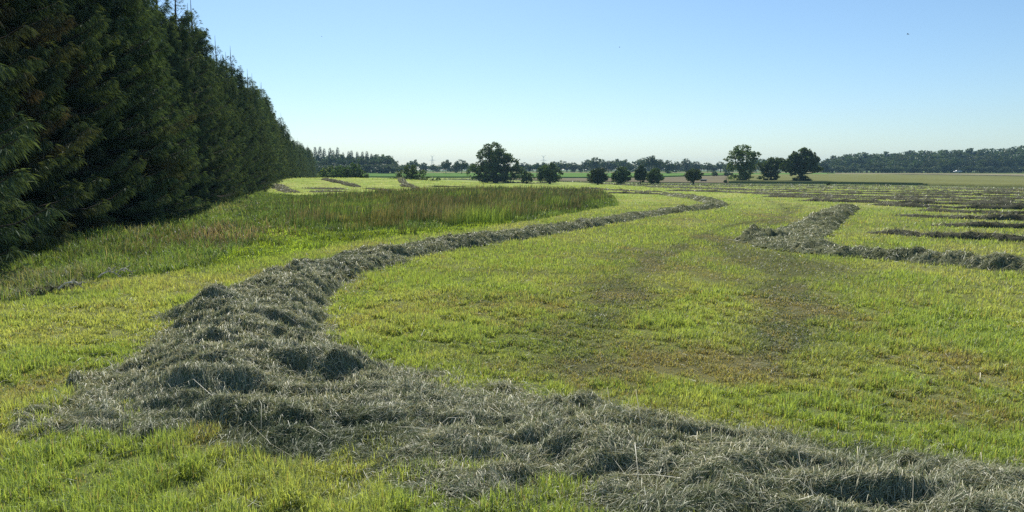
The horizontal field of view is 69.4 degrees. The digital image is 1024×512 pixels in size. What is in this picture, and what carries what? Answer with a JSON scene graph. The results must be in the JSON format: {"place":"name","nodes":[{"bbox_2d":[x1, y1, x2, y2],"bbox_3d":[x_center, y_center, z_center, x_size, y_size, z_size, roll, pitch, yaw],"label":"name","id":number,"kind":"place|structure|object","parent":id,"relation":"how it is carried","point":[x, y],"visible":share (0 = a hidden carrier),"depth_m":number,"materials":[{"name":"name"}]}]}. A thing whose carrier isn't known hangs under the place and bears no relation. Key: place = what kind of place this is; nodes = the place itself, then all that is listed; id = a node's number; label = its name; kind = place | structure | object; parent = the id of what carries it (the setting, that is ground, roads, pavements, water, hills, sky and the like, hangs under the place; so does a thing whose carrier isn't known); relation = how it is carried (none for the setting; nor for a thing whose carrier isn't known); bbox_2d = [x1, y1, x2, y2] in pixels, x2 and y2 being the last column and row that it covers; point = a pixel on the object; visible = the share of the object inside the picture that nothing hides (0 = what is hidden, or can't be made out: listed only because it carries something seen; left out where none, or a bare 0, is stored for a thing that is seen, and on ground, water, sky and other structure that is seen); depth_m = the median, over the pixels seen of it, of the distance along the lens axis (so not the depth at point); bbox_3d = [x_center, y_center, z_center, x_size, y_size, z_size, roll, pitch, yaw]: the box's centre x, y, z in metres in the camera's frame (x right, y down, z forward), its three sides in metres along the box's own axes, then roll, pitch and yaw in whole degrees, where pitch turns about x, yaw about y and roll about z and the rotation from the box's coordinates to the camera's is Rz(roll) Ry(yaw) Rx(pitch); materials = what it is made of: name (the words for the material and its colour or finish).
{"place":"outdoors","nodes":[
{"label":"outdoors","id":0,"kind":"place"},
{"bbox_2d":[0,186,618,301],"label":"verge grass","id":1,"kind":"structure","parent":0,"point":[177,243],"depth_m":17.18,"materials":[{"name":"plant"}]},
{"bbox_2d":[0,170,1023,511],"bbox_3d":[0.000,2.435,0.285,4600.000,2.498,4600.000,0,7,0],"label":"ground","id":2,"kind":"structure","parent":0,"point":[386,182],"depth_m":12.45,"materials":[{"name":"plant"}]},
{"bbox_2d":[0,22,72,273],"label":"spruce","id":3,"kind":"object","parent":2,"relation":"on","point":[12,218],"visible":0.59,"depth_m":12.23,"materials":[{"name":"green plant"}]},
{"bbox_2d":[0,0,93,260],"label":"spruce","id":4,"kind":"object","parent":2,"relation":"on","point":[24,67],"visible":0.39,"depth_m":15.14,"materials":[{"name":"green plant"}]},
{"bbox_2d":[0,276,98,299],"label":"straw litter","id":5,"kind":"object","parent":2,"relation":"on","point":[32,292],"visible":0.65,"depth_m":10.64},
{"bbox_2d":[0,0,112,247],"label":"spruce","id":6,"kind":"object","parent":2,"relation":"on","point":[52,121],"visible":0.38,"depth_m":16.86,"materials":[{"name":"green plant"}]},
{"bbox_2d":[2,0,145,233],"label":"spruce","id":7,"kind":"object","parent":2,"relation":"on","point":[98,113],"visible":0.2,"depth_m":19.77,"materials":[{"name":"green plant"}]},
{"bbox_2d":[36,0,171,227],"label":"spruce","id":8,"kind":"object","parent":2,"relation":"on","point":[117,140],"visible":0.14,"depth_m":22.43,"materials":[{"name":"green plant"}]},
{"bbox_2d":[60,0,204,212],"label":"spruce","id":9,"kind":"object","parent":2,"relation":"on","point":[174,117],"visible":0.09,"depth_m":27.77,"materials":[{"name":"green plant"}]},
{"bbox_2d":[56,0,213,224],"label":"spruce","id":10,"kind":"object","parent":2,"relation":"on","point":[126,21],"visible":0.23,"depth_m":24.68,"materials":[{"name":"green plant"}]},
{"bbox_2d":[129,0,198,208],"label":"spruce","id":11,"kind":"object","parent":2,"relation":"on","point":[172,111],"visible":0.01,"depth_m":30.68,"materials":[{"name":"green plant"}]},
{"bbox_2d":[139,0,210,205],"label":"spruce","id":12,"kind":"object","parent":2,"relation":"on","point":[171,91],"visible":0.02,"depth_m":33.23,"materials":[{"name":"green plant"}]},
{"bbox_2d":[147,0,216,203],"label":"spruce","id":13,"kind":"object","parent":2,"relation":"on","point":[175,60],"visible":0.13,"depth_m":35.91,"materials":[{"name":"green plant"}]},
{"bbox_2d":[162,0,244,203],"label":"spruce","id":14,"kind":"object","parent":2,"relation":"on","point":[186,38],"visible":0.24,"depth_m":38.58,"materials":[{"name":"green plant"}]},
{"bbox_2d":[179,52,232,199],"bbox_3d":[-18.515,-7.216,41.428,5.904,11.676,5.705,2,7,19],"label":"spruce","id":15,"kind":"object","parent":2,"relation":"on","point":[213,190],"visible":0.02,"depth_m":41.65,"materials":[{"name":"green plant"}]},
{"bbox_2d":[182,0,247,199],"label":"spruce","id":16,"kind":"object","parent":2,"relation":"on","point":[223,127],"visible":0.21,"depth_m":44.02,"materials":[{"name":"green plant"}]},
{"bbox_2d":[187,3,249,192],"bbox_3d":[-20.105,-8.931,47.420,6.526,13.986,5.964,6,9,41],"label":"spruce","id":17,"kind":"object","parent":2,"relation":"on","point":[221,100],"visible":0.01,"depth_m":47.42,"materials":[{"name":"green plant"}]},
{"bbox_2d":[196,46,251,194],"bbox_3d":[-20.863,-8.746,50.714,6.209,12.951,5.999,-4,8,-32],"label":"spruce","id":18,"kind":"object","parent":2,"relation":"on","point":[237,129],"visible":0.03,"depth_m":51.19,"materials":[{"name":"green plant"}]},
{"bbox_2d":[209,56,257,194],"bbox_3d":[-21.473,-9.138,53.620,5.350,11.997,5.042,-1,7,-4],"label":"spruce","id":19,"kind":"object","parent":2,"relation":"on","point":[229,91],"visible":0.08,"depth_m":53.74,"materials":[{"name":"green plant"}]},
{"bbox_2d":[208,44,263,193],"bbox_3d":[-21.941,-9.771,56.263,5.436,13.602,5.949,-4,8,-30],"label":"spruce","id":20,"kind":"object","parent":2,"relation":"on","point":[239,110],"visible":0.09,"depth_m":56.39,"materials":[{"name":"green plant"}]},
{"bbox_2d":[220,55,266,191],"bbox_3d":[-22.967,-9.624,59.334,5.801,12.680,6.004,2,7,16],"label":"spruce","id":21,"kind":"object","parent":2,"relation":"on","point":[242,118],"visible":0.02,"depth_m":59.39,"materials":[{"name":"green plant"}]},
{"bbox_2d":[223,52,264,191],"bbox_3d":[-23.968,-10.461,61.840,5.917,12.923,6.278,-1,7,-8],"label":"spruce","id":22,"kind":"object","parent":2,"relation":"on","point":[243,106],"visible":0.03,"depth_m":61.95,"materials":[{"name":"green plant"}]},
{"bbox_2d":[226,51,273,190],"bbox_3d":[-24.053,-10.997,64.498,6.677,14.216,6.102,2,7,17],"label":"spruce","id":23,"kind":"object","parent":2,"relation":"on","point":[239,76],"visible":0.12,"depth_m":64.00,"materials":[{"name":"green plant"}]},
{"bbox_2d":[232,59,272,186],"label":"spruce","id":24,"kind":"object","parent":2,"relation":"on","point":[256,143],"visible":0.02,"depth_m":67.38,"materials":[{"name":"green plant"}]},
{"bbox_2d":[240,70,275,187],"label":"spruce","id":25,"kind":"object","parent":2,"relation":"on","point":[260,141],"visible":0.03,"depth_m":70.56,"materials":[{"name":"green plant"}]},
{"bbox_2d":[243,74,278,183],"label":"spruce","id":26,"kind":"object","parent":2,"relation":"on","point":[255,94],"visible":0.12,"depth_m":78.92,"materials":[{"name":"green plant"}]},
{"bbox_2d":[248,81,279,182],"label":"spruce","id":27,"kind":"object","parent":2,"relation":"on","point":[264,122],"visible":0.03,"depth_m":82.26,"materials":[{"name":"green plant"}]},
{"bbox_2d":[248,80,282,181],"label":"spruce","id":28,"kind":"object","parent":2,"relation":"on","point":[264,118],"visible":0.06,"depth_m":84.95,"materials":[{"name":"green plant"}]},
{"bbox_2d":[254,87,282,180],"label":"spruce","id":29,"kind":"object","parent":2,"relation":"on","point":[272,138],"visible":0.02,"depth_m":88.39,"materials":[{"name":"green plant"}]},
{"bbox_2d":[255,83,284,180],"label":"spruce","id":30,"kind":"object","parent":2,"relation":"on","point":[267,110],"visible":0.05,"depth_m":90.93,"materials":[{"name":"green plant"}]},
{"bbox_2d":[259,85,291,179],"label":"spruce","id":31,"kind":"object","parent":2,"relation":"on","point":[268,103],"visible":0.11,"depth_m":93.83,"materials":[{"name":"green plant"}]},
{"bbox_2d":[267,98,290,176],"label":"spruce","id":32,"kind":"object","parent":2,"relation":"on","point":[281,141],"visible":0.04,"depth_m":102.55,"materials":[{"name":"green plant"}]},
{"bbox_2d":[268,111,289,178],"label":"spruce","id":33,"kind":"object","parent":2,"relation":"on","point":[283,158],"visible":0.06,"depth_m":100.25,"materials":[{"name":"green plant"}]},
{"bbox_2d":[271,184,299,192],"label":"hay windrow","id":34,"kind":"object","parent":2,"relation":"on","point":[281,187],"visible":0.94,"depth_m":65.88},
{"bbox_2d":[277,120,294,176],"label":"spruce","id":35,"kind":"object","parent":2,"relation":"on","point":[282,128],"visible":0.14,"depth_m":121.31,"materials":[{"name":"green plant"}]},
{"bbox_2d":[278,117,298,177],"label":"spruce","id":36,"kind":"object","parent":2,"relation":"on","point":[287,143],"visible":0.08,"depth_m":124.96,"materials":[{"name":"green plant"}]},
{"bbox_2d":[284,121,300,177],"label":"spruce","id":37,"kind":"object","parent":2,"relation":"on","point":[290,143],"visible":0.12,"depth_m":135.20,"materials":[{"name":"green plant"}]},
{"bbox_2d":[294,140,306,177],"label":"spruce","id":38,"kind":"object","parent":2,"relation":"on","point":[303,167],"visible":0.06,"depth_m":163.74,"materials":[{"name":"green plant"}]},
{"bbox_2d":[302,186,343,189],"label":"hay windrow","id":39,"kind":"object","parent":2,"relation":"on","point":[334,188],"visible":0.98,"depth_m":68.47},
{"bbox_2d":[317,165,333,177],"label":"hedge bush","id":40,"kind":"object","parent":2,"relation":"on","point":[322,173],"visible":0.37,"depth_m":172.11,"materials":[{"name":"green plant"}]},
{"bbox_2d":[326,165,348,177],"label":"hedge bush","id":41,"kind":"object","parent":2,"relation":"on","point":[334,174],"visible":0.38,"depth_m":170.16,"materials":[{"name":"green plant"}]},
{"bbox_2d":[321,177,360,186],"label":"hay windrow","id":42,"kind":"object","parent":2,"relation":"on","point":[346,183],"visible":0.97,"depth_m":83.41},
{"bbox_2d":[337,162,369,177],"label":"hedge bush","id":43,"kind":"object","parent":2,"relation":"on","point":[352,172],"visible":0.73,"depth_m":168.27,"materials":[{"name":"green plant"}]},
{"bbox_2d":[370,164,391,172],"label":"deciduous tree","id":44,"kind":"object","parent":2,"relation":"on","point":[378,168],"visible":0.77,"depth_m":400.21,"materials":[{"name":"green plant"}]},
{"bbox_2d":[380,163,402,172],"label":"deciduous tree","id":45,"kind":"object","parent":2,"relation":"on","point":[389,167],"visible":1,"depth_m":397.06,"materials":[{"name":"green plant"}]},
{"bbox_2d":[396,176,419,188],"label":"hay windrow","id":46,"kind":"object","parent":2,"relation":"on","point":[403,182],"visible":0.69,"depth_m":83.08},
{"bbox_2d":[390,164,440,180],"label":"hawthorn bush","id":47,"kind":"object","parent":2,"relation":"on","point":[410,172],"visible":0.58,"depth_m":163.15,"materials":[{"name":"green plant"}]},
{"bbox_2d":[240,183,611,234],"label":"rushes","id":48,"kind":"object","parent":2,"relation":"on","point":[444,207],"visible":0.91,"depth_m":32.38,"materials":[{"name":"green plant"}]},
{"bbox_2d":[454,159,468,172],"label":"deciduous tree","id":49,"kind":"object","parent":2,"relation":"on","point":[462,166],"visible":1,"depth_m":395.15,"materials":[{"name":"green plant"}]},
{"bbox_2d":[466,141,524,182],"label":"oak tree","id":50,"kind":"object","parent":2,"relation":"on","point":[494,167],"visible":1,"depth_m":202.18,"materials":[{"name":"green plant"}]},
{"bbox_2d":[443,178,555,182],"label":"hay windrow","id":51,"kind":"object","parent":2,"relation":"on","point":[504,181],"visible":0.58,"depth_m":205.97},
{"bbox_2d":[0,192,1023,511],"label":"hay windrow","id":52,"kind":"object","parent":2,"relation":"on","point":[260,356],"visible":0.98,"depth_m":4.90,"materials":[{"name":"plant"}]},
{"bbox_2d":[518,170,534,183],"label":"hawthorn bush","id":53,"kind":"object","parent":2,"relation":"on","point":[525,178],"visible":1,"depth_m":190.83,"materials":[{"name":"green plant"}]},
{"bbox_2d":[536,162,563,183],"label":"hawthorn bush","id":54,"kind":"object","parent":2,"relation":"on","point":[549,174],"visible":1,"depth_m":187.90,"materials":[{"name":"green plant"}]},
{"bbox_2d":[555,160,570,169],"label":"deciduous tree","id":55,"kind":"object","parent":2,"relation":"on","point":[561,165],"visible":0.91,"depth_m":456.63,"materials":[{"name":"green plant"}]},
{"bbox_2d":[585,157,600,170],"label":"deciduous tree","id":56,"kind":"object","parent":2,"relation":"on","point":[591,163],"visible":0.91,"depth_m":458.27,"materials":[{"name":"green plant"}]},
{"bbox_2d":[587,167,608,184],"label":"hawthorn bush","id":57,"kind":"object","parent":2,"relation":"on","point":[598,176],"visible":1,"depth_m":178.35,"materials":[{"name":"green plant"}]},
{"bbox_2d":[580,186,661,191],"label":"hay windrow","id":58,"kind":"object","parent":2,"relation":"on","point":[636,190],"visible":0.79,"depth_m":75.24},
{"bbox_2d":[611,166,631,182],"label":"hawthorn bush","id":59,"kind":"object","parent":2,"relation":"on","point":[620,174],"visible":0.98,"depth_m":178.03,"materials":[{"name":"green plant"}]},
{"bbox_2d":[616,159,630,166],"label":"deciduous tree","id":60,"kind":"object","parent":2,"relation":"on","point":[625,162],"visible":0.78,"depth_m":472.66,"materials":[{"name":"green plant"}]},
{"bbox_2d":[608,191,660,194],"bbox_3d":[9.953,-5.195,60.218,0.922,0.400,7.307,-4,8,-31],"label":"hay windrow","id":61,"kind":"object","parent":2,"relation":"on","point":[625,192],"visible":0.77,"depth_m":59.91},
{"bbox_2d":[633,164,647,183],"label":"hawthorn bush","id":62,"kind":"object","parent":2,"relation":"on","point":[640,175],"visible":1,"depth_m":180.25,"materials":[{"name":"green plant"}]},
{"bbox_2d":[640,155,662,169],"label":"deciduous tree","id":63,"kind":"object","parent":2,"relation":"on","point":[652,161],"visible":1,"depth_m":396.03,"materials":[{"name":"green plant"}]},
{"bbox_2d":[646,168,664,183],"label":"hawthorn bush","id":64,"kind":"object","parent":2,"relation":"on","point":[653,176],"visible":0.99,"depth_m":181.10,"materials":[{"name":"green plant"}]},
{"bbox_2d":[662,160,674,172],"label":"deciduous tree","id":65,"kind":"object","parent":2,"relation":"on","point":[669,167],"visible":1,"depth_m":396.42,"materials":[{"name":"green plant"}]},
{"bbox_2d":[680,158,693,171],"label":"deciduous tree","id":66,"kind":"object","parent":2,"relation":"on","point":[686,163],"visible":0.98,"depth_m":489.94,"materials":[{"name":"green plant"}]},
{"bbox_2d":[683,168,703,183],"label":"hawthorn bush","id":67,"kind":"object","parent":2,"relation":"on","point":[691,175],"visible":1,"depth_m":180.16,"materials":[{"name":"green plant"}]},
{"bbox_2d":[700,162,715,169],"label":"deciduous tree","id":68,"kind":"object","parent":2,"relation":"on","point":[708,165],"visible":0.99,"depth_m":486.94,"materials":[{"name":"green plant"}]},
{"bbox_2d":[723,144,761,179],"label":"tall tree","id":69,"kind":"object","parent":2,"relation":"on","point":[742,168],"visible":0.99,"depth_m":209.22,"materials":[{"name":"green plant"}]},
{"bbox_2d":[512,179,1023,194],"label":"hay windrow","id":70,"kind":"object","parent":2,"relation":"on","point":[902,191],"visible":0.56,"depth_m":76.62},
{"bbox_2d":[756,157,785,179],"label":"oak tree","id":71,"kind":"object","parent":2,"relation":"on","point":[772,164],"visible":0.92,"depth_m":212.80,"materials":[{"name":"green plant"}]},
{"bbox_2d":[778,147,823,180],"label":"oak tree","id":72,"kind":"object","parent":2,"relation":"on","point":[804,160],"visible":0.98,"depth_m":202.03,"materials":[{"name":"green plant"}]},
{"bbox_2d":[590,182,1023,192],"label":"hay windrow","id":73,"kind":"object","parent":2,"relation":"on","point":[936,190],"visible":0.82,"depth_m":100.17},
{"bbox_2d":[625,183,1023,190],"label":"hay windrow","id":74,"kind":"object","parent":2,"relation":"on","point":[825,186],"visible":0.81,"depth_m":119.22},
{"bbox_2d":[817,160,831,172],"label":"deciduous tree","id":75,"kind":"object","parent":2,"relation":"on","point":[825,166],"visible":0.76,"depth_m":456.70,"materials":[{"name":"green plant"}]},
{"bbox_2d":[645,185,1023,196],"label":"hay windrow","id":76,"kind":"object","parent":2,"relation":"on","point":[881,193],"visible":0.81,"depth_m":60.83,"materials":[{"name":"plant"}]},
{"bbox_2d":[825,155,843,164],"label":"deciduous tree","id":77,"kind":"object","parent":2,"relation":"on","point":[833,157],"visible":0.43,"depth_m":550.95,"materials":[{"name":"green plant"}]},
{"bbox_2d":[667,188,1023,199],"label":"hay windrow","id":78,"kind":"object","parent":2,"relation":"on","point":[895,195],"visible":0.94,"depth_m":50.69,"materials":[{"name":"plant"}]},
{"bbox_2d":[838,157,856,167],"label":"deciduous tree","id":79,"kind":"object","parent":2,"relation":"on","point":[848,162],"visible":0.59,"depth_m":510.75,"materials":[{"name":"green plant"}]},
{"bbox_2d":[680,183,1023,189],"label":"hay windrow","id":80,"kind":"object","parent":2,"relation":"on","point":[975,187],"visible":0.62,"depth_m":141.54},
{"bbox_2d":[732,183,1022,188],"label":"hay windrow","id":81,"kind":"object","parent":2,"relation":"on","point":[881,185],"visible":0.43,"depth_m":160.93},
{"bbox_2d":[734,203,1023,273],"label":"hay windrow","id":82,"kind":"object","parent":2,"relation":"on","point":[804,234],"visible":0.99,"depth_m":15.57,"materials":[{"name":"plant"}]},
{"bbox_2d":[762,194,1023,202],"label":"hay windrow","id":83,"kind":"object","parent":2,"relation":"on","point":[894,198],"visible":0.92,"depth_m":44.22,"materials":[{"name":"plant"}]},
{"bbox_2d":[890,154,910,172],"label":"deciduous tree","id":84,"kind":"object","parent":2,"relation":"on","point":[903,158],"visible":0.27,"depth_m":508.51,"materials":[{"name":"green plant"}]},
{"bbox_2d":[799,197,1023,205],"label":"hay windrow","id":85,"kind":"object","parent":2,"relation":"on","point":[826,199],"visible":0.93,"depth_m":38.63,"materials":[{"name":"plant"}]},
{"bbox_2d":[908,160,921,172],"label":"deciduous tree","id":86,"kind":"object","parent":2,"relation":"on","point":[915,163],"visible":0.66,"depth_m":465.95,"materials":[{"name":"green plant"}]},
{"bbox_2d":[906,153,927,172],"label":"deciduous tree","id":87,"kind":"object","parent":2,"relation":"on","point":[919,157],"visible":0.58,"depth_m":511.42,"materials":[{"name":"green plant"}]},
{"bbox_2d":[862,225,1023,241],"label":"hay windrow","id":88,"kind":"object","parent":2,"relation":"on","point":[972,235],"visible":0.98,"depth_m":18.98,"materials":[{"name":"plant"}]},
{"bbox_2d":[936,158,952,172],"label":"deciduous tree","id":89,"kind":"object","parent":2,"relation":"on","point":[943,164],"visible":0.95,"depth_m":464.08,"materials":[{"name":"green plant"}]},
{"bbox_2d":[868,201,1023,209],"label":"hay windrow","id":90,"kind":"object","parent":2,"relation":"on","point":[976,206],"visible":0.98,"depth_m":33.67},
{"bbox_2d":[946,157,961,172],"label":"deciduous tree","id":91,"kind":"object","parent":2,"relation":"on","point":[954,163],"visible":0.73,"depth_m":465.41,"materials":[{"name":"green plant"}]},
{"bbox_2d":[945,152,967,167],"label":"deciduous tree","id":92,"kind":"object","parent":2,"relation":"on","point":[961,156],"visible":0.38,"depth_m":514.83,"materials":[{"name":"green plant"}]},
{"bbox_2d":[891,211,1023,220],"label":"hay windrow","id":93,"kind":"object","parent":2,"relation":"on","point":[1005,216],"visible":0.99,"depth_m":25.98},
{"bbox_2d":[915,207,1023,214],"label":"hay windrow","id":94,"kind":"object","parent":2,"relation":"on","point":[975,211],"visible":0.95,"depth_m":29.71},
{"bbox_2d":[925,219,1023,228],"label":"hay windrow","id":95,"kind":"object","parent":2,"relation":"on","point":[996,224],"visible":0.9,"depth_m":22.48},
{"bbox_2d":[966,155,987,172],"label":"deciduous tree","id":96,"kind":"object","parent":2,"relation":"on","point":[978,158],"visible":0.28,"depth_m":509.85,"materials":[{"name":"green plant"}]},
{"bbox_2d":[978,157,999,172],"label":"deciduous tree","id":97,"kind":"object","parent":2,"relation":"on","point":[991,160],"visible":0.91,"depth_m":468.95,"materials":[{"name":"green plant"}]},
{"bbox_2d":[995,166,1014,172],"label":"deciduous tree","id":98,"kind":"object","parent":2,"relation":"on","point":[1003,169],"visible":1,"depth_m":458.36,"materials":[{"name":"green plant"}]},
{"bbox_2d":[993,155,1017,172],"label":"deciduous tree","id":99,"kind":"object","parent":2,"relation":"on","point":[1007,161],"visible":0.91,"depth_m":464.82,"materials":[{"name":"green plant"}]},
{"bbox_2d":[1014,154,1023,172],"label":"deciduous tree","id":100,"kind":"object","parent":2,"relation":"on","point":[1019,161],"visible":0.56,"depth_m":472.71,"materials":[{"name":"green plant"}]},
{"bbox_2d":[320,173,826,177],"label":"crop field","id":101,"kind":"structure","parent":0,"point":[463,175],"depth_m":344.99,"materials":[{"name":"plant"}]},
{"bbox_2d":[151,0,1023,169],"label":"sky","id":102,"kind":"structure","parent":0,"point":[576,81],"materials":[{"name":"blue"}]},
{"bbox_2d":[395,172,821,172],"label":"stubble field","id":103,"kind":"structure","parent":0,"point":[605,172],"depth_m":473.63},
{"bbox_2d":[513,176,727,183],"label":"stubble field","id":104,"kind":"structure","parent":0,"point":[715,179],"depth_m":234.09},
{"bbox_2d":[729,174,1023,187],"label":"grain field","id":105,"kind":"structure","parent":0,"point":[944,180],"depth_m":208.00,"materials":[{"name":"plant"}]},
{"bbox_2d":[835,173,1023,175],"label":"crop field","id":106,"kind":"structure","parent":0,"point":[943,174],"depth_m":350.67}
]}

